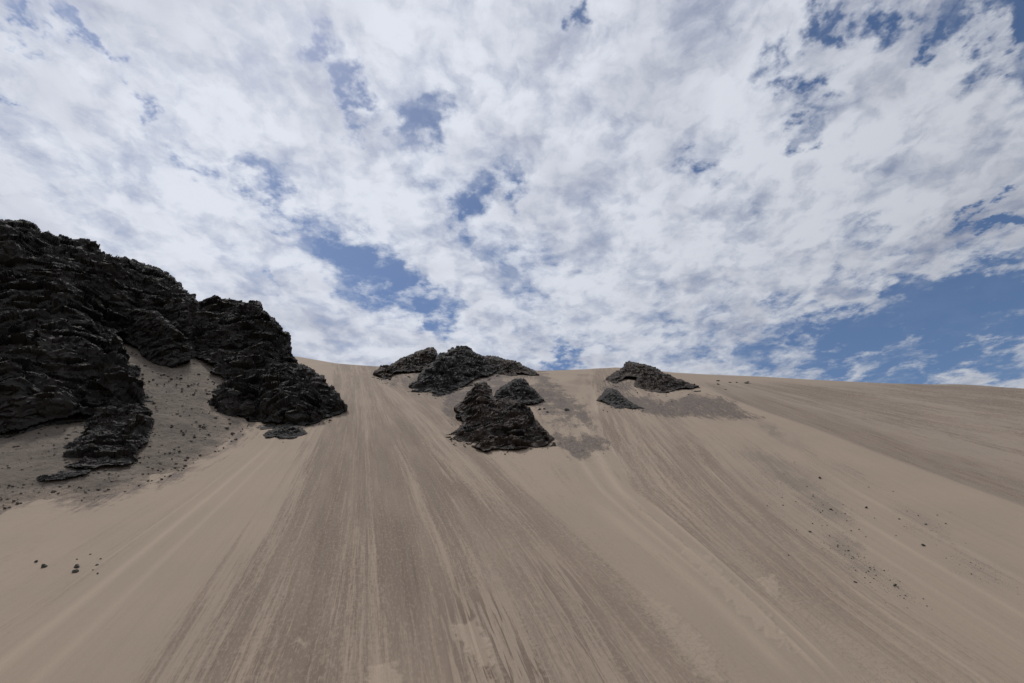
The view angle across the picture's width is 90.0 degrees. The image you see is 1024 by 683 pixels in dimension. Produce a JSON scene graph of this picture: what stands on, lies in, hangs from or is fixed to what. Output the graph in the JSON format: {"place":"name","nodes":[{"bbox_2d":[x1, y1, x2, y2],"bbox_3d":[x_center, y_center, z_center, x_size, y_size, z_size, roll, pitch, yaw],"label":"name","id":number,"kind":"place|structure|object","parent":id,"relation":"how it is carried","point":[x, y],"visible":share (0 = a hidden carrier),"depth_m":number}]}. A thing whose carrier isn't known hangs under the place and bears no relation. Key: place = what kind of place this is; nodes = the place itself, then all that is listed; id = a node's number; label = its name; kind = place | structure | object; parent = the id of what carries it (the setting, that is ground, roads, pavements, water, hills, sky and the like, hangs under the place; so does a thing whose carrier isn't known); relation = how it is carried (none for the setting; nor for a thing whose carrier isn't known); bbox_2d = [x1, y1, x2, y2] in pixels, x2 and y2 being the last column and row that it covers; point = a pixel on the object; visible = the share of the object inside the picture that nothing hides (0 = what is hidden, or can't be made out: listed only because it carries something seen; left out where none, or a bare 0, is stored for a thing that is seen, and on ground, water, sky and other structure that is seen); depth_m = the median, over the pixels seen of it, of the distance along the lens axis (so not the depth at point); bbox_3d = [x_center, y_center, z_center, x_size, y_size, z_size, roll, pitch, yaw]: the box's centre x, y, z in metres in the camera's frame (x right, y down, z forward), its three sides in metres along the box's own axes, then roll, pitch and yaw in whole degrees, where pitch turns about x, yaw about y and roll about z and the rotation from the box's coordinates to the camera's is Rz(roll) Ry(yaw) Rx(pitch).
{"place":"outdoors","nodes":[
{"label":"outdoors","id":0,"kind":"place"},
{"bbox_2d":[0,340,247,511],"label":"gravel slope","id":1,"kind":"structure","parent":0,"point":[162,416],"depth_m":113.08},
{"bbox_2d":[36,469,92,481],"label":"rock outcrop","id":2,"kind":"object","parent":1,"relation":"on","point":[66,474],"visible":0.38,"depth_m":92.66},
{"bbox_2d":[54,398,154,469],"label":"rock outcrop","id":3,"kind":"object","parent":1,"relation":"on","point":[116,447],"visible":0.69,"depth_m":110.34},
{"bbox_2d":[115,307,191,366],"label":"rock outcrop","id":4,"kind":"object","parent":1,"relation":"on","point":[157,337],"visible":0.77,"depth_m":184.44},
{"bbox_2d":[0,356,1023,682],"bbox_3d":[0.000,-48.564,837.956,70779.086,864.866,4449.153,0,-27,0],"label":"dune","id":5,"kind":"structure","parent":0,"point":[380,530],"depth_m":66.17},
{"bbox_2d":[0,219,200,437],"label":"rocky hill","id":6,"kind":"structure","parent":5,"relation":"on","point":[64,354],"depth_m":167.45},
{"bbox_2d":[177,295,347,426],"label":"rocky spur","id":7,"kind":"structure","parent":5,"relation":"on","point":[244,349],"depth_m":177.36},
{"bbox_2d":[256,424,277,429],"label":"rock outcrop","id":8,"kind":"object","parent":5,"relation":"on","point":[268,426],"visible":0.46,"depth_m":140.92},
{"bbox_2d":[263,424,306,438],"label":"rock outcrop","id":9,"kind":"object","parent":5,"relation":"on","point":[286,431],"visible":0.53,"depth_m":132.41},
{"bbox_2d":[0,345,722,508],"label":"rubble","id":10,"kind":"object","parent":5,"relation":"on","point":[97,489],"visible":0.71,"depth_m":115.08},
{"bbox_2d":[371,347,437,379],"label":"rock outcrop","id":11,"kind":"object","parent":5,"relation":"on","point":[419,361],"visible":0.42,"depth_m":302.79},
{"bbox_2d":[408,345,498,396],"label":"rock outcrop","id":12,"kind":"object","parent":5,"relation":"on","point":[449,371],"visible":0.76,"depth_m":258.89},
{"bbox_2d":[446,381,555,451],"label":"rock outcrop","id":13,"kind":"object","parent":5,"relation":"on","point":[487,418],"visible":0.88,"depth_m":134.85},
{"bbox_2d":[485,355,538,375],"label":"rock outcrop","id":14,"kind":"object","parent":5,"relation":"on","point":[510,367],"visible":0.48,"depth_m":292.91},
{"bbox_2d":[494,378,543,404],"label":"rock outcrop","id":15,"kind":"object","parent":5,"relation":"on","point":[520,390],"visible":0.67,"depth_m":193.37},
{"bbox_2d":[596,388,642,408],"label":"rock outcrop","id":16,"kind":"object","parent":5,"relation":"on","point":[615,398],"visible":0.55,"depth_m":182.31},
{"bbox_2d":[606,361,700,392],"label":"rock outcrop","id":17,"kind":"object","parent":5,"relation":"on","point":[650,378],"visible":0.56,"depth_m":243.81},
{"bbox_2d":[0,0,1023,387],"label":"sky","id":18,"kind":"structure","parent":0,"point":[831,190]}
]}

